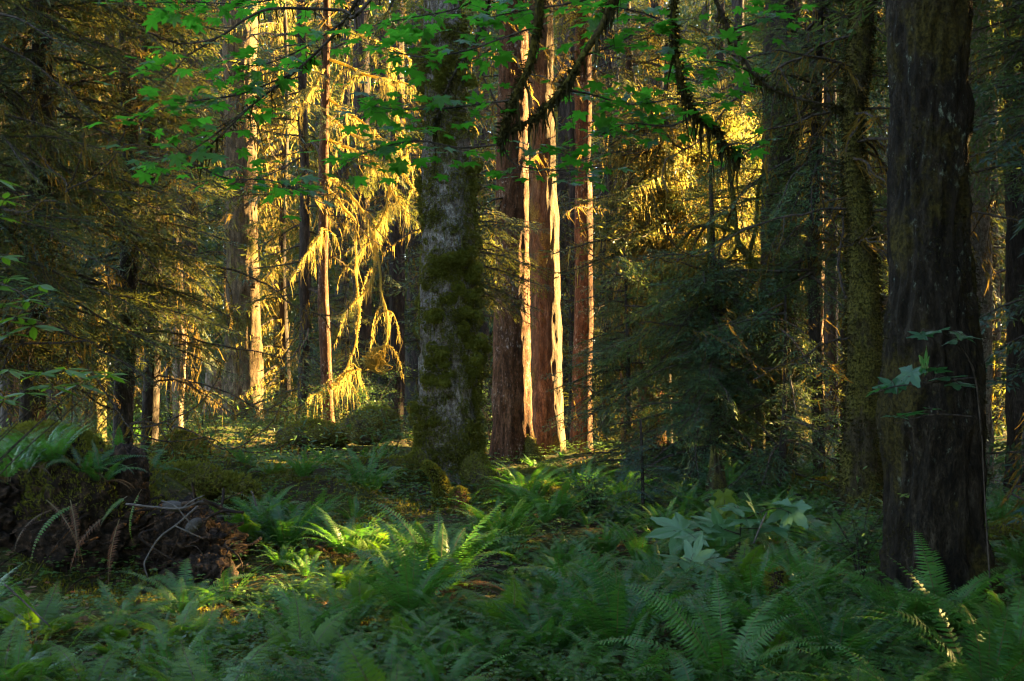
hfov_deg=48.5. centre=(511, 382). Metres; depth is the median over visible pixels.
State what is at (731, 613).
sword fern
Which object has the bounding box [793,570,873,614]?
sword fern
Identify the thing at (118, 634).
lady fern
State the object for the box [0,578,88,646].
lady fern
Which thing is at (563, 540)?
sword fern
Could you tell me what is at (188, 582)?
sword fern
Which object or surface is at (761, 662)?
sword fern
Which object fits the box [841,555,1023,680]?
sword fern
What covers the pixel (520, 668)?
sword fern
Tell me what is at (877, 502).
sword fern
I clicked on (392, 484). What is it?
fern
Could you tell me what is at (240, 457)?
sword fern
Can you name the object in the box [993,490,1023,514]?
sword fern
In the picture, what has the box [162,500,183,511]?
rock
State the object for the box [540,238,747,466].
hemlock tree
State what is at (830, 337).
hemlock tree
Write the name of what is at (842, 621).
sword fern
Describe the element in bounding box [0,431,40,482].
sword fern
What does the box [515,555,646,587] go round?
sword fern
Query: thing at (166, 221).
hemlock tree
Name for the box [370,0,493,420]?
hemlock tree
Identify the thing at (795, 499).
sword fern
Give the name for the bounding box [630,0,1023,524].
maple tree
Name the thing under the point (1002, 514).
sword fern
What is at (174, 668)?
lady fern
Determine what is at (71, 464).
sword fern
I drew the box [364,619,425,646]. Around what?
lady fern
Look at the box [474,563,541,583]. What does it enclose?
sword fern
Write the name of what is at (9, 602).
fern
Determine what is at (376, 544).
lady fern
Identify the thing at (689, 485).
sword fern
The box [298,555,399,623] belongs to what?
lady fern
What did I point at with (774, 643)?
lady fern
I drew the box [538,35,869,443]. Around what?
hemlock tree
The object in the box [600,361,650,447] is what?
hemlock sapling
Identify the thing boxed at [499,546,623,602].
sword fern
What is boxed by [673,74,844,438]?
hemlock tree
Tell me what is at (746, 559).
lady fern
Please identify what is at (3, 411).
hemlock tree
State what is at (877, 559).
sword fern
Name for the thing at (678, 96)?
hemlock tree
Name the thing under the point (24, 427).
fern
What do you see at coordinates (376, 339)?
hemlock tree
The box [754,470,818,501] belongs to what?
sword fern
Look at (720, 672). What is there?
sword fern
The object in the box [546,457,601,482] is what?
sword fern
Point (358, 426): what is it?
mossy boulder
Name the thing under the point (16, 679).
lady fern
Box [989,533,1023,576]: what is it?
sword fern
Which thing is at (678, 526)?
devils club
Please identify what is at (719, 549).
sword fern
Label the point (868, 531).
sword fern
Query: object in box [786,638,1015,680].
sword fern
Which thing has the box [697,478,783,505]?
sword fern
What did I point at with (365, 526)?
sword fern
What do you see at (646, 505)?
mossy log
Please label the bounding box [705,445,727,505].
tree stump
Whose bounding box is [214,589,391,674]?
lady fern
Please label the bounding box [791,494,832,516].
sword fern
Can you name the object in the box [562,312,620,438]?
hemlock sapling
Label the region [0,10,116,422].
hemlock tree
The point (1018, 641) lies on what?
sword fern
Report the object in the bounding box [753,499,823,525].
sword fern
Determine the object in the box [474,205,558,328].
hemlock tree
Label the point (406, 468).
undergrowth
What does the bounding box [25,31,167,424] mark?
hemlock tree
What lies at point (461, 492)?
mossy stump
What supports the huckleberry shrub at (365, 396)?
on the forest floor
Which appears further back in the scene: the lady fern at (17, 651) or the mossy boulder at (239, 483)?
the mossy boulder at (239, 483)
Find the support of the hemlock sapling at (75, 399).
on the forest floor
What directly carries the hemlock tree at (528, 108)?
on the forest floor
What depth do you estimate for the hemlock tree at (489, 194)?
32.94 m
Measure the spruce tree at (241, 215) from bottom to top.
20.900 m
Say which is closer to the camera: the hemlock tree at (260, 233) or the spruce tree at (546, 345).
the spruce tree at (546, 345)
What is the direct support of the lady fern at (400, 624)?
on the forest floor
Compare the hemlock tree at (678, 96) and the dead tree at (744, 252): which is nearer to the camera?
the dead tree at (744, 252)
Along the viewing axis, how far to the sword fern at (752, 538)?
11.01 m
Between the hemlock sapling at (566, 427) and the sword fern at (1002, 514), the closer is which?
the sword fern at (1002, 514)
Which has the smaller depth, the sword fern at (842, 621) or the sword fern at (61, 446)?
the sword fern at (842, 621)
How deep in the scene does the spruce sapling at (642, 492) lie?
12.14 m
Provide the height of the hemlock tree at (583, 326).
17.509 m
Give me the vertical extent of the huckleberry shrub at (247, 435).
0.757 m
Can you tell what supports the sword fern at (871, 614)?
on the forest floor
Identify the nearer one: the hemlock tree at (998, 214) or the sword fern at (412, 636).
the sword fern at (412, 636)
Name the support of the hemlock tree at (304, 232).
on the forest floor
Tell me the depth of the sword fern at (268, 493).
11.57 m
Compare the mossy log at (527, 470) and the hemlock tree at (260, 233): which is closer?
the mossy log at (527, 470)
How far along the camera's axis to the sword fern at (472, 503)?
11.96 m
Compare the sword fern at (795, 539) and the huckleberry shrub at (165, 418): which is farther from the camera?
the huckleberry shrub at (165, 418)
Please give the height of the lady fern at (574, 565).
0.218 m
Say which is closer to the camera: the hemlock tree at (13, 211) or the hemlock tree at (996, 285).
the hemlock tree at (13, 211)
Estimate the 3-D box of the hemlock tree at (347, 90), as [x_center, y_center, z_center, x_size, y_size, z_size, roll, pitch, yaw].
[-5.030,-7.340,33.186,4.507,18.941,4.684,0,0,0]
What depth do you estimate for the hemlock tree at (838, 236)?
51.62 m
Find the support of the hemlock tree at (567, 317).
on the forest floor
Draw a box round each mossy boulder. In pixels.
[147,426,214,465]
[155,457,229,500]
[213,469,265,514]
[257,464,308,484]
[272,416,350,451]
[336,405,404,445]
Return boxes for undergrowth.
[0,387,1023,529]
[0,445,1023,680]
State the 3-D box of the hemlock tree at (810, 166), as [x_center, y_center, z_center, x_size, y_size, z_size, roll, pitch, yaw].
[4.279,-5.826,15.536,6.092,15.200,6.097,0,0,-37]
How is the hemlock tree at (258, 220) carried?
on the forest floor
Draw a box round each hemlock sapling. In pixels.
[62,377,81,419]
[134,306,233,429]
[135,350,163,425]
[139,229,251,427]
[162,362,204,420]
[245,361,306,423]
[262,325,297,416]
[292,264,411,438]
[372,374,413,424]
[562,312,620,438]
[563,396,605,448]
[566,393,620,445]
[569,259,686,444]
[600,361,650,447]
[992,334,1006,434]
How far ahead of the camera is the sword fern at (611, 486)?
12.39 m
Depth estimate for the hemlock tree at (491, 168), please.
28.43 m
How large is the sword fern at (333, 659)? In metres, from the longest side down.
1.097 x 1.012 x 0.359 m
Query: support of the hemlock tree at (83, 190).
on the forest floor
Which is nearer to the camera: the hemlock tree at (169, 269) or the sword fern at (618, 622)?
the sword fern at (618, 622)
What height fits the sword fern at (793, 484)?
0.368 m
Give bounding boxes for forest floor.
[0,391,1023,680]
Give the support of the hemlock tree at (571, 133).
on the forest floor
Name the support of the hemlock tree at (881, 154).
on the forest floor
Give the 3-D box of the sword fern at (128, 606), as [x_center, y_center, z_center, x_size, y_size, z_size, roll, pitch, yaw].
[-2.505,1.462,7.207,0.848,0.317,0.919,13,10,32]
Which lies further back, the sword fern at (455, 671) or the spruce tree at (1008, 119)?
the spruce tree at (1008, 119)
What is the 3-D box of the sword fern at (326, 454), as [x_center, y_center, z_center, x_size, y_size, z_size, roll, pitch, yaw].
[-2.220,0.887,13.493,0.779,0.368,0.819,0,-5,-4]
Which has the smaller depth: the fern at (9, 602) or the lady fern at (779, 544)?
the fern at (9, 602)
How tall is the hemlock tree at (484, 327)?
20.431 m
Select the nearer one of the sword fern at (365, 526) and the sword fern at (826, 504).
the sword fern at (365, 526)
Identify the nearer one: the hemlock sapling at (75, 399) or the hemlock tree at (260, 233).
the hemlock sapling at (75, 399)
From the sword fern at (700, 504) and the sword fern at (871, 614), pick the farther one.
the sword fern at (700, 504)
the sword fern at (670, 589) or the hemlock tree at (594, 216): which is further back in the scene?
the hemlock tree at (594, 216)
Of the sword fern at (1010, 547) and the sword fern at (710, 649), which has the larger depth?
the sword fern at (1010, 547)
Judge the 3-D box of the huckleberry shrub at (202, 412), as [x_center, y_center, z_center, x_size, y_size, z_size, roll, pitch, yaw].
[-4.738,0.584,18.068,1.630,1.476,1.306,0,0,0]
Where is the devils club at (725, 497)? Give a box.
[704,487,738,518]
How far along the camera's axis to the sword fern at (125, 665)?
6.09 m
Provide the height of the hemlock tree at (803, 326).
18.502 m
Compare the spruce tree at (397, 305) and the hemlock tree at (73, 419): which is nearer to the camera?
the spruce tree at (397, 305)
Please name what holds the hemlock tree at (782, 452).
on the forest floor
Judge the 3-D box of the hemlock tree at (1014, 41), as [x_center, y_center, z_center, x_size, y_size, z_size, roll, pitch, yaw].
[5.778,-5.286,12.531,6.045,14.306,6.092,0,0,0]
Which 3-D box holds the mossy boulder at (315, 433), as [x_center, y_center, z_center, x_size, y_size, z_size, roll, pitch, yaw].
[-3.386,0.931,19.548,1.364,0.709,1.342,0,0,0]
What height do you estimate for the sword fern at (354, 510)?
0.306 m
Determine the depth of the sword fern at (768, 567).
8.37 m
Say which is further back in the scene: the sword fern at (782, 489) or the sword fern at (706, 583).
the sword fern at (782, 489)
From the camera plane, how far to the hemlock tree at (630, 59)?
19.60 m
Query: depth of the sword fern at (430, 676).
5.14 m
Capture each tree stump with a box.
[202,353,221,421]
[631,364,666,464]
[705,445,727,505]
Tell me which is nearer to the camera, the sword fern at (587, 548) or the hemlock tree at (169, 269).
the sword fern at (587, 548)
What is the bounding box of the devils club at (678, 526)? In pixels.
[644,492,828,555]
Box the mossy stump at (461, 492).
[447,484,474,514]
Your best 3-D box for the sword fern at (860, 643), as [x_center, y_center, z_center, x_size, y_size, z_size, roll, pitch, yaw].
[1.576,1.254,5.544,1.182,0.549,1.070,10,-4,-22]
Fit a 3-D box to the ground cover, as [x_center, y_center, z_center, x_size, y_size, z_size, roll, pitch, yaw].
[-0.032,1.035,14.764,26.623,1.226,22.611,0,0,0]
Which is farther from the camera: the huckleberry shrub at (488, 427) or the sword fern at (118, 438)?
the huckleberry shrub at (488, 427)
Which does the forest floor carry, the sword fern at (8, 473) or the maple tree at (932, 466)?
the maple tree at (932, 466)
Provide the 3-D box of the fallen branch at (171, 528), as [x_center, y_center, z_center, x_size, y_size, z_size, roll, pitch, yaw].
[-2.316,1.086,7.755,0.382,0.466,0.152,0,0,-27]
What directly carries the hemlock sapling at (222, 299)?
on the forest floor
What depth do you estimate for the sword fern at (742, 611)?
6.18 m
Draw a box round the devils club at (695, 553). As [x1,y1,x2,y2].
[657,532,731,582]
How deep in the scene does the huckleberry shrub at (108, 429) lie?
16.41 m
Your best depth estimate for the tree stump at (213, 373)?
23.87 m
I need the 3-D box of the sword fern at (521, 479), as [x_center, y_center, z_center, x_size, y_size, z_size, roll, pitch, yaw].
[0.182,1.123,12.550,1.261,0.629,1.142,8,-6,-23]
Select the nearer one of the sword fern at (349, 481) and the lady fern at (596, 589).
the lady fern at (596, 589)
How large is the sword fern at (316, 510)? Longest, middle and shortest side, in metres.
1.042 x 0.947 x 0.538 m
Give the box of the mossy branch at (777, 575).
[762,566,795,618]
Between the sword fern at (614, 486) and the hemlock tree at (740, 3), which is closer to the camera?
the sword fern at (614, 486)
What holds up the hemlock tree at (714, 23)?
on the forest floor
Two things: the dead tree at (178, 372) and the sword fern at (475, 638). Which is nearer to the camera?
the sword fern at (475, 638)
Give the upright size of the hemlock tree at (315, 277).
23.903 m
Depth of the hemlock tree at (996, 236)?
33.49 m
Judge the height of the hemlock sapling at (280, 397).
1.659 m
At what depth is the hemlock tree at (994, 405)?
23.98 m
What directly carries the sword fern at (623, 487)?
on the forest floor
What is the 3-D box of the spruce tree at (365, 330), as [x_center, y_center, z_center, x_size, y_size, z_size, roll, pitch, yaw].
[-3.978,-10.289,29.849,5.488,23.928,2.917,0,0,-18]
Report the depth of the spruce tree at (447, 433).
13.67 m
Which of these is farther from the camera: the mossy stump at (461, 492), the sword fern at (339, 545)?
the mossy stump at (461, 492)
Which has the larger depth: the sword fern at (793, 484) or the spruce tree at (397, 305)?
the spruce tree at (397, 305)
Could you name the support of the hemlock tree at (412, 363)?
on the forest floor
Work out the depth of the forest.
60.28 m
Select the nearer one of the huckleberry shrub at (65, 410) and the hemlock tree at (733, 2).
the huckleberry shrub at (65, 410)
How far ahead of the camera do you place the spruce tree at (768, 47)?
16.76 m
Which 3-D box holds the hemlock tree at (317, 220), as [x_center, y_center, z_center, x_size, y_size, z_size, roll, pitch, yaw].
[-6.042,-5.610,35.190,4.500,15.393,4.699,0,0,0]
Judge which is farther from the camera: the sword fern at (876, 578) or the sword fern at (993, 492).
the sword fern at (993, 492)
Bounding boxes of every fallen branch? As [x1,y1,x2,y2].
[4,584,49,626]
[126,495,229,530]
[143,505,202,577]
[181,482,243,521]
[753,512,766,542]
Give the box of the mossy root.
[419,458,451,509]
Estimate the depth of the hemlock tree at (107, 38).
29.94 m
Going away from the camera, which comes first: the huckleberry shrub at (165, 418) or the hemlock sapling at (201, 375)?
the huckleberry shrub at (165, 418)
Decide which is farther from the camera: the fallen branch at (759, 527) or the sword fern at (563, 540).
the sword fern at (563, 540)
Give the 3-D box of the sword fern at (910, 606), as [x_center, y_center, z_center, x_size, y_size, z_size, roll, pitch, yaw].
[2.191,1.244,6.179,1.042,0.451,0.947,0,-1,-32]
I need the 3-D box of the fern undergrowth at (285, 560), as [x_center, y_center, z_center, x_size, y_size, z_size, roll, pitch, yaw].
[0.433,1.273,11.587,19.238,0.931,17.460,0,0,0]
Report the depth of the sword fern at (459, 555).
7.93 m
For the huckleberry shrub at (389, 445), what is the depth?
16.94 m
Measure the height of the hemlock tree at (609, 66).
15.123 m
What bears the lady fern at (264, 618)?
on the forest floor
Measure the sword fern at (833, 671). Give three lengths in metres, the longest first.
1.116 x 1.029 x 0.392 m
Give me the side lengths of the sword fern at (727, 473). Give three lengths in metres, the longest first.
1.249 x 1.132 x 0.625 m
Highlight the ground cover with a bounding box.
[0,413,1023,680]
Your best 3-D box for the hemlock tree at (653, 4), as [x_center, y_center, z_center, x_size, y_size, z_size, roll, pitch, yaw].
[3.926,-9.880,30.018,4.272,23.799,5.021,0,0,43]
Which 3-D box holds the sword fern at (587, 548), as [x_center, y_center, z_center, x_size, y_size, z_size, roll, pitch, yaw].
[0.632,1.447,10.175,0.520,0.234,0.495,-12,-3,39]
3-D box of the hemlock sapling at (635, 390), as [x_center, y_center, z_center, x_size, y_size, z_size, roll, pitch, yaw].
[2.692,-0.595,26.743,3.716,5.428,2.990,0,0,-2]
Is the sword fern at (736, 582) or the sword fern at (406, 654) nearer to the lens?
the sword fern at (406, 654)
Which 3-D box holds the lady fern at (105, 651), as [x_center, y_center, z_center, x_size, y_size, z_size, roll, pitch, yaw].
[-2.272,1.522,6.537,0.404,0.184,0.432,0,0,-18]
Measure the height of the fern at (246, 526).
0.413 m
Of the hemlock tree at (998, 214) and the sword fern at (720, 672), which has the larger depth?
the hemlock tree at (998, 214)
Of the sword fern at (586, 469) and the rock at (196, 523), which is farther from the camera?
the sword fern at (586, 469)
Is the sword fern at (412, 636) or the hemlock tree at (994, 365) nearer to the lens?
the sword fern at (412, 636)
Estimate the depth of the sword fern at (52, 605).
7.38 m
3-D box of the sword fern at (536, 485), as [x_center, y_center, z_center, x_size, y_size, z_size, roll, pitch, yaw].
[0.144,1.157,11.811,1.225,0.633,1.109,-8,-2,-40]
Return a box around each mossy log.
[496,463,677,483]
[560,484,674,509]
[985,512,1023,554]
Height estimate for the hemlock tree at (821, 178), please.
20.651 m
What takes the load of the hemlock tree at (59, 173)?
on the forest floor
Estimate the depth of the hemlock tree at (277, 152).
39.78 m
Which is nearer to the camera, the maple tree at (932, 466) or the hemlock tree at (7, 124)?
the maple tree at (932, 466)
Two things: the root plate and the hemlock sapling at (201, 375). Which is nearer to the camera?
the root plate
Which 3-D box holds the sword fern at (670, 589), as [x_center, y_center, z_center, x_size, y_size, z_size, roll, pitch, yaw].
[0.641,1.300,6.521,1.217,0.504,1.122,0,0,-3]
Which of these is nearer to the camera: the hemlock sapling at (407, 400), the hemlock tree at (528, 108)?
the hemlock sapling at (407, 400)
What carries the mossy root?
on the forest floor
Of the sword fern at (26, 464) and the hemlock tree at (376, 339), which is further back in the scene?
the hemlock tree at (376, 339)
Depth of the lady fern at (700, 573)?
8.92 m
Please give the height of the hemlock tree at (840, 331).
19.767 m
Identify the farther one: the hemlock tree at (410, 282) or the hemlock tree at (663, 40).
the hemlock tree at (663, 40)
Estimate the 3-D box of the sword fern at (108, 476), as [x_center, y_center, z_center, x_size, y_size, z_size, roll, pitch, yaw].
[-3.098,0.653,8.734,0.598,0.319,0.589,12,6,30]
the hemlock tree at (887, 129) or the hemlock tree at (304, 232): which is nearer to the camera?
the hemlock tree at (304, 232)
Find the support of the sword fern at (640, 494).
on the forest floor
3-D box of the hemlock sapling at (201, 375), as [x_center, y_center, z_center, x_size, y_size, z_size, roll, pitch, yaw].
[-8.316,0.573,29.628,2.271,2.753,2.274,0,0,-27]
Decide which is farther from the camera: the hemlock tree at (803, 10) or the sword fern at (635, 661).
the hemlock tree at (803, 10)
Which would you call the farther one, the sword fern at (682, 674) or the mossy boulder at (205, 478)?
the mossy boulder at (205, 478)
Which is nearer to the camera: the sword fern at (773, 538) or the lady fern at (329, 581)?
the lady fern at (329, 581)
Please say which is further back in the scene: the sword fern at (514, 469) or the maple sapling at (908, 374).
the sword fern at (514, 469)
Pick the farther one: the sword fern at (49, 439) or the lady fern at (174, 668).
the sword fern at (49, 439)
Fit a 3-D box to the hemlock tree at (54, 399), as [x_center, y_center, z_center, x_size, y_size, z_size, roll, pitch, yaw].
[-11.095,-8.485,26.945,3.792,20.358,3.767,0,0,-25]
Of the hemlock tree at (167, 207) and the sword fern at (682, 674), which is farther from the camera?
the hemlock tree at (167, 207)
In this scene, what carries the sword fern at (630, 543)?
on the forest floor
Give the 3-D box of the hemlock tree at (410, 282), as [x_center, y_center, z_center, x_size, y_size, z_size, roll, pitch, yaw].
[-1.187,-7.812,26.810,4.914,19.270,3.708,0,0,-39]
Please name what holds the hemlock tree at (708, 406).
on the forest floor
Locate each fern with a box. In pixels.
[0,417,87,465]
[0,418,75,459]
[0,423,54,459]
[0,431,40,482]
[0,438,71,475]
[0,560,37,620]
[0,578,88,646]
[0,612,58,680]
[0,619,106,678]
[0,635,37,669]
[0,670,31,680]
[5,419,102,476]
[6,584,81,621]
[20,445,151,487]
[26,640,149,680]
[56,580,186,642]
[61,439,147,492]
[74,608,146,645]
[86,633,145,659]
[97,634,196,680]
[106,628,291,680]
[112,424,154,448]
[114,589,231,650]
[120,558,258,618]
[129,655,199,680]
[151,447,183,471]
[159,559,280,605]
[159,600,236,658]
[199,632,359,680]
[208,498,291,535]
[210,481,315,533]
[214,438,269,464]
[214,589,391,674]
[215,491,346,556]
[221,583,366,642]
[245,488,362,538]
[255,614,289,627]
[258,484,277,503]
[263,450,335,480]
[282,504,398,558]
[297,442,356,462]
[297,570,349,602]
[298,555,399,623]
[305,516,366,547]
[314,555,383,583]
[320,431,407,462]
[325,459,378,484]
[327,444,402,494]
[329,521,496,625]
[330,517,402,560]
[331,494,379,522]
[331,494,547,609]
[331,628,507,680]
[339,633,473,680]
[346,527,462,583]
[349,512,401,540]
[350,613,459,672]
[353,467,404,493]
[355,466,408,496]
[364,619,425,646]
[369,609,455,647]
[369,630,521,680]
[414,617,560,668]
[424,658,435,680]
[425,617,472,653]
[429,571,577,637]
[439,490,481,509]
[443,574,637,658]
[444,492,562,545]
[466,525,541,559]
[470,459,576,517]
[473,641,572,680]
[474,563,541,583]
[480,457,571,503]
[480,576,574,611]
[484,568,646,650]
[491,474,616,528]
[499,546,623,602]
[503,458,568,488]
[514,535,735,668]
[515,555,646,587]
[520,552,586,591]
[533,559,731,641]
[535,556,579,575]
[545,565,660,607]
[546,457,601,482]
[547,457,624,500]
[554,528,585,547]
[556,612,718,680]
[557,530,600,550]
[574,462,667,507]
[574,479,633,521]
[575,517,639,556]
[584,572,857,680]
[590,468,661,501]
[592,518,669,563]
[611,482,671,505]
[612,556,807,627]
[614,650,775,680]
[620,539,722,591]
[636,458,686,484]
[645,477,716,518]
[655,502,700,519]
[660,540,712,579]
[663,475,701,499]
[665,479,705,493]
[665,530,766,564]
[666,664,779,680]
[672,544,835,630]
[675,553,825,595]
[675,580,774,645]
[676,495,756,517]
[686,457,759,500]
[690,583,843,643]
[691,530,760,556]
[692,634,855,680]
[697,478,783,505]
[704,488,774,518]
[716,619,831,674]
[719,538,783,583]
[723,537,839,586]
[732,541,785,558]
[736,488,818,530]
[736,523,780,544]
[736,535,877,620]
[738,572,957,679]
[747,557,838,607]
[752,516,790,542]
[753,487,833,505]
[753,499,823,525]
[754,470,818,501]
[758,621,881,680]
[761,513,828,546]
[761,580,951,641]
[765,598,889,664]
[774,516,882,565]
[775,658,957,680]
[786,481,830,503]
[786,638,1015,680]
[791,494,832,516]
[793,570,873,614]
[797,454,830,474]
[797,495,834,511]
[808,530,1023,642]
[818,566,982,641]
[825,565,878,594]
[834,530,879,570]
[837,513,882,547]
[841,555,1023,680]
[868,488,882,527]
[871,633,1023,679]
[881,509,1021,566]
[882,588,1023,674]
[984,482,1023,524]
[986,487,1023,508]
[986,507,1013,522]
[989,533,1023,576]
[991,519,1023,554]
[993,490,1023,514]
[997,561,1023,610]
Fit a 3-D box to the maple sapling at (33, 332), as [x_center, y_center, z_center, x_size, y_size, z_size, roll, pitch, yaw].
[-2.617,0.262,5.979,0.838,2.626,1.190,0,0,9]
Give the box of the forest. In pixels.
[5,0,1006,413]
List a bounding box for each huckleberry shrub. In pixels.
[1,385,108,427]
[51,359,172,447]
[135,397,229,439]
[160,376,253,443]
[217,413,278,448]
[248,380,346,425]
[327,359,416,408]
[347,395,415,457]
[480,381,492,441]
[562,462,626,526]
[795,472,882,578]
[800,406,844,457]
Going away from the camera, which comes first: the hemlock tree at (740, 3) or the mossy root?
the mossy root
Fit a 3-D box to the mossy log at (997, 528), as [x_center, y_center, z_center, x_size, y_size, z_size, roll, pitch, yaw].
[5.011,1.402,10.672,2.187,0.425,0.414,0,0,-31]
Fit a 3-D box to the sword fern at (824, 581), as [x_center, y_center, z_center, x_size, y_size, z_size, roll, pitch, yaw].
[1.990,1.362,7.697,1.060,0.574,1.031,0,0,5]
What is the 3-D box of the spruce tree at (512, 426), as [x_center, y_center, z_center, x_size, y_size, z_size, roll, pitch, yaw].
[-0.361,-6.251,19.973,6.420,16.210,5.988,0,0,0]
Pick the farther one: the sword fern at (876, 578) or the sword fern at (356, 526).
the sword fern at (356, 526)
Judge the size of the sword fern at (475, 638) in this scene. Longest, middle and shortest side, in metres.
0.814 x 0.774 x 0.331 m
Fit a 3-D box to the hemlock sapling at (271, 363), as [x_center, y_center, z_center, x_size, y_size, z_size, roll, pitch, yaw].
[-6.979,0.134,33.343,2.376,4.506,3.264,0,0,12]
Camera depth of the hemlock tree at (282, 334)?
27.96 m
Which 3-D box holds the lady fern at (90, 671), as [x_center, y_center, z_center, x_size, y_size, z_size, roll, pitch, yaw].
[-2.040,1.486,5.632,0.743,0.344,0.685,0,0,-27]
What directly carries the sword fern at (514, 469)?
on the forest floor
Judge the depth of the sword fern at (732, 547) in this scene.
9.92 m
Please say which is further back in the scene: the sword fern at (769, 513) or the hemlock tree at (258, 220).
the hemlock tree at (258, 220)
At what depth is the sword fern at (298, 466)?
11.94 m
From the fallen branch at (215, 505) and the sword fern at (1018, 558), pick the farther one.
the sword fern at (1018, 558)
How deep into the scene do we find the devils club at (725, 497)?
10.40 m
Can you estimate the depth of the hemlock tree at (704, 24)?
37.88 m
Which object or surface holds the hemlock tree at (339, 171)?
on the forest floor
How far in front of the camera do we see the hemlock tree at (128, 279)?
15.12 m
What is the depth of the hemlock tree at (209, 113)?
24.02 m
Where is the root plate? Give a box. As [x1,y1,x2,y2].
[0,425,261,593]
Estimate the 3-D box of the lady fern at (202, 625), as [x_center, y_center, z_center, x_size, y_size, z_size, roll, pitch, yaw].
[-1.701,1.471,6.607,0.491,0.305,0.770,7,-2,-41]
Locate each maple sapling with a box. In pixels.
[0,175,127,474]
[866,327,992,615]
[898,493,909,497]
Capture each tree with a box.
[0,0,199,421]
[0,0,235,462]
[0,1,118,430]
[0,2,106,331]
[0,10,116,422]
[1,0,324,464]
[11,2,119,421]
[15,0,258,440]
[15,0,360,460]
[25,0,83,386]
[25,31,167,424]
[53,30,224,426]
[57,11,139,426]
[59,7,191,422]
[83,0,852,220]
[109,23,215,416]
[111,0,345,422]
[115,3,278,425]
[138,0,276,423]
[161,30,221,407]
[161,253,239,429]
[170,0,270,372]
[173,0,343,421]
[197,0,318,415]
[199,0,351,415]
[202,0,399,422]
[209,112,296,329]
[232,0,421,423]
[257,0,352,419]
[262,2,378,413]
[270,0,412,422]
[288,0,406,413]
[313,0,604,463]
[315,0,423,407]
[324,0,598,518]
[329,0,420,410]
[330,0,420,431]
[349,30,406,404]
[355,0,530,438]
[369,0,473,420]
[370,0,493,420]
[406,1,557,422]
[407,0,619,386]
[461,1,567,432]
[466,0,593,455]
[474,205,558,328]
[483,0,635,429]
[489,24,594,388]
[527,0,756,456]
[529,1,615,423]
[533,163,846,494]
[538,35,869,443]
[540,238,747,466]
[551,0,694,452]
[553,0,687,417]
[553,1,666,444]
[560,10,623,435]
[561,6,663,425]
[591,128,598,371]
[593,0,732,385]
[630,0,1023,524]
[631,0,698,374]
[635,0,759,421]
[642,0,804,417]
[644,25,725,388]
[651,0,889,476]
[660,0,807,441]
[668,153,803,481]
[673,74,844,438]
[680,0,764,243]
[687,0,990,469]
[697,295,846,512]
[698,0,812,435]
[713,19,844,401]
[725,0,889,387]
[726,0,846,437]
[744,0,883,420]
[790,0,1023,496]
[798,4,888,433]
[805,0,1023,517]
[812,0,823,391]
[822,0,1003,484]
[823,0,881,440]
[836,3,889,345]
[838,62,888,384]
[869,0,1008,631]
[872,4,1003,306]
[881,0,1006,348]
[968,72,1023,549]
[989,0,1006,434]
[989,5,1006,434]
[992,269,1006,437]
[996,22,1006,302]
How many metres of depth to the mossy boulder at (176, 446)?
14.73 m
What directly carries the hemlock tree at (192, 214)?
on the forest floor
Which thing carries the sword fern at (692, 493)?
on the forest floor
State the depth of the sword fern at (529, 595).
7.35 m
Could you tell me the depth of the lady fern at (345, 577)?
8.55 m
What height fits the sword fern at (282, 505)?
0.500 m
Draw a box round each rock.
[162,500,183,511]
[185,518,201,533]
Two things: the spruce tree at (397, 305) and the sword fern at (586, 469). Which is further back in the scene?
the spruce tree at (397, 305)
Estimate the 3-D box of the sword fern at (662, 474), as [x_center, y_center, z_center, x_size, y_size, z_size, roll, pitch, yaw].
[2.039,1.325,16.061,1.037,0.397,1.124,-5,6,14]
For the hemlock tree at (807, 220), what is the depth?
29.94 m
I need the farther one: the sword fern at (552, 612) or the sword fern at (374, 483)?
the sword fern at (374, 483)
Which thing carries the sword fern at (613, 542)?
on the forest floor
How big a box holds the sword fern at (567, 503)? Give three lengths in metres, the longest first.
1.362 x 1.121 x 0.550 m
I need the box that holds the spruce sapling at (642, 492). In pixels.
[603,420,687,521]
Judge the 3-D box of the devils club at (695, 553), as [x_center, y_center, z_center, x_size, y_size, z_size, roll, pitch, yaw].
[1.358,1.419,8.542,0.591,0.577,0.381,0,0,-40]
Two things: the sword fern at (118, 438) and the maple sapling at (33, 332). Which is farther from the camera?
the sword fern at (118, 438)
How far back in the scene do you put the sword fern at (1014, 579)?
7.51 m
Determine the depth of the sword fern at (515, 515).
9.98 m
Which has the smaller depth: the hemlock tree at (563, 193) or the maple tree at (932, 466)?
the maple tree at (932, 466)
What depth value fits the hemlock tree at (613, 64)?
41.71 m
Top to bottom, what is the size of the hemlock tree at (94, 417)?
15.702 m
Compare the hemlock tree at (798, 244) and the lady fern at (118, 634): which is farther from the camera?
the hemlock tree at (798, 244)
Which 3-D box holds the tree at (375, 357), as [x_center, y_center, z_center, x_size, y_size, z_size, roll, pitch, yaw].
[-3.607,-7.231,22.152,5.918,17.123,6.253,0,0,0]
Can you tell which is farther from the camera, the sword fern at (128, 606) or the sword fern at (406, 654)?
the sword fern at (128, 606)
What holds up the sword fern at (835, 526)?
on the forest floor
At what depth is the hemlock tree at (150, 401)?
16.35 m
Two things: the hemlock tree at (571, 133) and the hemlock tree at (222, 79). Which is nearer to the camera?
the hemlock tree at (571, 133)
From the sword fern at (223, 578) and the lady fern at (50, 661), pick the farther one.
the sword fern at (223, 578)
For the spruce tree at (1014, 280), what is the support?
on the forest floor
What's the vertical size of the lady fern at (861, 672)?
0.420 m
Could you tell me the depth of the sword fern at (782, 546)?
8.80 m
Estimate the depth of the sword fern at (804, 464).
17.12 m

